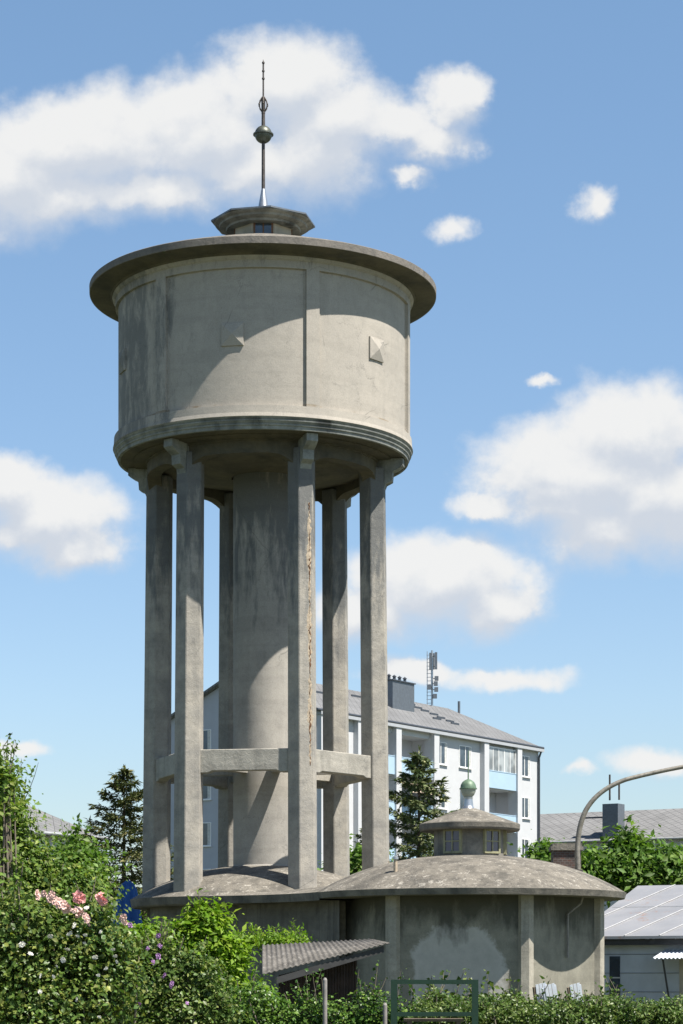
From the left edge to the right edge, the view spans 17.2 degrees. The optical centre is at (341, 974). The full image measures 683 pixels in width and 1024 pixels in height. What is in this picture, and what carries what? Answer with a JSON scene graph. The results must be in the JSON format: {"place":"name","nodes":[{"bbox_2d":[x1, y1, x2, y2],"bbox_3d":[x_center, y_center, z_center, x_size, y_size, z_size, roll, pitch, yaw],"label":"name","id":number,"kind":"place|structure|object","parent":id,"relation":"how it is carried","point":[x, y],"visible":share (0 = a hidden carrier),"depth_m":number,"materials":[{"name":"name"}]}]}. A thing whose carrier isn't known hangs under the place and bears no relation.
{"place":"outdoors","nodes":[
{"label":"outdoors","id":0,"kind":"place"},
{"bbox_2d":[23,805,107,859],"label":"garden house","id":1,"kind":"structure","parent":0,"point":[53,823],"depth_m":104.00,"materials":[{"name":"grey tile"}]},
{"bbox_2d":[262,939,388,1023],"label":"corrugated shed","id":2,"kind":"structure","parent":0,"point":[340,975],"depth_m":44.05,"materials":[{"name":"grey metal"}]},
{"bbox_2d":[0,0,682,889],"label":"sky","id":3,"kind":"structure","parent":0,"point":[526,156],"materials":[{"name":"blue"}]},
{"bbox_2d":[352,828,361,855],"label":"tree","id":4,"kind":"object","parent":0,"point":[359,836],"visible":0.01,"depth_m":112.02,"materials":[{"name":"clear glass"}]},
{"bbox_2d":[542,983,560,1019],"bbox_3d":[4.475,0.907,47.386,0.428,1.479,0.741,0,0,15],"label":"folded garden chair","id":5,"kind":"object","parent":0,"point":[553,989],"visible":0.38,"depth_m":47.15,"materials":[{"name":"white plastic"}]},
{"bbox_2d":[540,775,682,938],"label":"terraced house","id":6,"kind":"structure","parent":0,"point":[558,826],"depth_m":167.32,"materials":[{"name":"grey tile"}]},
{"bbox_2d":[604,884,682,1023],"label":"metal roofed shed","id":7,"kind":"structure","parent":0,"point":[643,947],"depth_m":66.17,"materials":[{"name":"grey metal"}]},
{"bbox_2d":[610,956,619,997],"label":"window","id":8,"kind":"structure","parent":7,"relation":"in","point":[614,960],"depth_m":66.31,"materials":[{"name":"grey glass"}]},
{"label":"ground","id":9,"kind":"structure","parent":0,"visible":0},
{"bbox_2d":[0,733,40,919],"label":"arching shrub","id":10,"kind":"object","parent":9,"relation":"on","point":[7,785],"visible":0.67,"depth_m":22.47,"materials":[{"name":"green plant"}]},
{"bbox_2d":[0,735,147,1023],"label":"tall shrub","id":11,"kind":"object","parent":9,"relation":"on","point":[42,866],"visible":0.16,"depth_m":23.86,"materials":[{"name":"green plant"}]},
{"bbox_2d":[0,873,162,1023],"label":"rose bush","id":12,"kind":"object","parent":9,"relation":"on","point":[41,961],"visible":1,"depth_m":17.79,"materials":[{"name":"green plant"}]},
{"bbox_2d":[30,813,136,910],"bbox_3d":[-6.657,-1.192,55.009,3.359,5.599,2.882,0,0,0],"label":"leafy tree","id":13,"kind":"object","parent":9,"relation":"on","point":[76,840],"visible":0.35,"depth_m":54.80,"materials":[{"name":"green plant"}]},
{"bbox_2d":[74,764,173,922],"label":"spruce tree","id":14,"kind":"object","parent":9,"relation":"on","point":[125,777],"visible":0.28,"depth_m":89.73,"materials":[{"name":"green plant"}]},
{"bbox_2d":[113,880,141,929],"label":"closed parasol","id":15,"kind":"object","parent":9,"relation":"on","point":[132,915],"visible":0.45,"depth_m":65.77,"materials":[{"name":"fabric"}]},
{"bbox_2d":[110,918,252,1023],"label":"hibiscus shrub","id":16,"kind":"object","parent":9,"relation":"on","point":[171,1001],"visible":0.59,"depth_m":19.88,"materials":[{"name":"green plant"}]},
{"bbox_2d":[118,888,317,1020],"bbox_3d":[-1.571,0.216,36.201,2.649,2.809,21.679,0,0,0],"label":"climbing vine","id":17,"kind":"object","parent":9,"relation":"on","point":[201,923],"visible":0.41,"depth_m":25.88,"materials":[{"name":"green plant"}]},
{"bbox_2d":[89,60,435,926],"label":"water tower","id":18,"kind":"structure","parent":9,"relation":"on","point":[263,376],"depth_m":57.71,"materials":[{"name":"concrete"}]},
{"bbox_2d":[323,978,326,1023],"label":"garden post","id":19,"kind":"object","parent":9,"relation":"on","point":[324,1000],"visible":1,"depth_m":21.78,"materials":[{"name":"grey metal"}]},
{"bbox_2d":[210,956,468,1023],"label":"ivy bush","id":20,"kind":"object","parent":9,"relation":"on","point":[271,1014],"visible":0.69,"depth_m":23.90,"materials":[{"name":"green plant"}]},
{"bbox_2d":[317,833,393,874],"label":"leafy tree","id":21,"kind":"object","parent":9,"relation":"on","point":[356,862],"visible":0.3,"depth_m":85.47,"materials":[{"name":"green plant"}]},
{"bbox_2d":[170,674,543,879],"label":"apartment building","id":22,"kind":"structure","parent":9,"relation":"on","point":[504,772],"depth_m":144.10,"materials":[{"name":"white paint"}]},
{"bbox_2d":[203,729,210,749],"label":"window","id":23,"kind":"structure","parent":22,"relation":"in","point":[206,733],"depth_m":135.89,"materials":[{"name":"white glass"}]},
{"bbox_2d":[203,786,211,800],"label":"window","id":24,"kind":"structure","parent":22,"relation":"in","point":[206,789],"depth_m":135.89,"materials":[{"name":"white glass"}]},
{"bbox_2d":[203,822,211,846],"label":"window","id":25,"kind":"structure","parent":22,"relation":"in","point":[207,825],"depth_m":135.89,"materials":[{"name":"white glass"}]},
{"bbox_2d":[427,650,437,705],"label":"antenna mast","id":26,"kind":"object","parent":22,"relation":"on","point":[432,658],"visible":0.97,"depth_m":152.13,"materials":[{"name":"metal"}]},
{"bbox_2d":[439,742,448,765],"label":"window","id":27,"kind":"structure","parent":22,"relation":"in","point":[442,745],"depth_m":143.28,"materials":[{"name":"white glass"}]},
{"bbox_2d":[439,786,448,809],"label":"window","id":28,"kind":"structure","parent":22,"relation":"in","point":[444,807],"depth_m":143.35,"materials":[{"name":"white glass"}]},
{"bbox_2d":[459,789,463,808],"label":"window","id":29,"kind":"structure","parent":22,"relation":"in","point":[461,798],"depth_m":145.11,"materials":[{"name":"white glass"}]},
{"bbox_2d":[459,745,472,769],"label":"window","id":30,"kind":"structure","parent":22,"relation":"in","point":[463,750],"depth_m":145.54,"materials":[{"name":"white glass"}]},
{"bbox_2d":[522,838,529,857],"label":"window","id":31,"kind":"structure","parent":22,"relation":"in","point":[524,841],"depth_m":152.22,"materials":[{"name":"white glass"}]},
{"bbox_2d":[522,755,531,777],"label":"window","id":32,"kind":"structure","parent":22,"relation":"in","point":[525,759],"depth_m":152.22,"materials":[{"name":"white glass"}]},
{"bbox_2d":[522,797,531,819],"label":"window","id":33,"kind":"structure","parent":22,"relation":"in","point":[525,801],"depth_m":152.22,"materials":[{"name":"white glass"}]},
{"bbox_2d":[383,1003,386,1023],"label":"garden post","id":34,"kind":"object","parent":9,"relation":"on","point":[384,1013],"visible":1,"depth_m":21.78,"materials":[{"name":"grey metal"}]},
{"bbox_2d":[186,808,625,1023],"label":"domed pump house","id":35,"kind":"structure","parent":9,"relation":"on","point":[472,898],"depth_m":51.19,"materials":[{"name":"concrete"}]},
{"bbox_2d":[392,855,398,871],"bbox_3d":[1.229,-2.434,51.300,0.140,0.580,0.140,0,0,0],"label":"vent stub","id":36,"kind":"object","parent":35,"relation":"attached to","point":[395,857],"visible":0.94,"depth_m":51.26,"materials":[{"name":"metal"}]},
{"bbox_2d":[459,751,476,808],"bbox_3d":[3.008,-4.635,53.500,0.420,1.390,0.420,0,0,0],"label":"green capped finial","id":37,"kind":"object","parent":35,"relation":"on","point":[467,788],"visible":1,"depth_m":53.39,"materials":[{"name":"metal"}]},
{"bbox_2d":[575,765,682,871],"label":"curved pipe","id":38,"kind":"object","parent":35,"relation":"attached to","point":[594,798],"visible":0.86,"depth_m":53.95,"materials":[{"name":"metal"}]},
{"bbox_2d":[389,745,459,861],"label":"blue spruce","id":39,"kind":"object","parent":9,"relation":"on","point":[417,765],"visible":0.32,"depth_m":105.54,"materials":[{"name":"green plant"}]},
{"bbox_2d":[391,980,477,1023],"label":"green metal frame","id":40,"kind":"object","parent":9,"relation":"on","point":[395,1013],"visible":1,"depth_m":20.98,"materials":[{"name":"paint"}]},
{"bbox_2d":[415,968,625,1018],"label":"hedge sprigs","id":41,"kind":"object","parent":9,"relation":"on","point":[440,995],"visible":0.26,"depth_m":23.20,"materials":[{"name":"green plant"}]},
{"bbox_2d":[532,983,546,1013],"bbox_3d":[4.253,0.897,47.416,0.415,1.482,0.702,0,0,11],"label":"folded garden chair","id":42,"kind":"object","parent":9,"relation":"on","point":[537,988],"visible":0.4,"depth_m":47.16,"materials":[{"name":"white plastic"}]},
{"bbox_2d":[408,987,682,1023],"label":"clipped hedge","id":43,"kind":"object","parent":9,"relation":"on","point":[517,1010],"visible":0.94,"depth_m":21.79,"materials":[{"name":"green plant"}]},
{"bbox_2d":[507,829,585,861],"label":"leafy tree","id":44,"kind":"object","parent":9,"relation":"on","point":[541,852],"visible":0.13,"depth_m":83.61,"materials":[{"name":"green plant"}]},
{"bbox_2d":[549,843,583,868],"bbox_3d":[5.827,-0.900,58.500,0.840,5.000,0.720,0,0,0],"label":"brick chimney","id":45,"kind":"object","parent":9,"relation":"on","point":[563,854],"visible":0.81,"depth_m":58.20,"materials":[{"name":"brick"}]},
{"bbox_2d":[567,983,582,1018],"bbox_3d":[4.980,0.900,47.406,0.420,1.482,0.714,0,0,12],"label":"folded garden chair","id":46,"kind":"object","parent":9,"relation":"on","point":[576,989],"visible":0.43,"depth_m":47.17,"materials":[{"name":"white plastic"}]},
{"bbox_2d":[550,814,682,938],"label":"leafy tree","id":47,"kind":"object","parent":9,"relation":"on","point":[629,862],"visible":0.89,"depth_m":81.03,"materials":[{"name":"green plant"}]}
]}

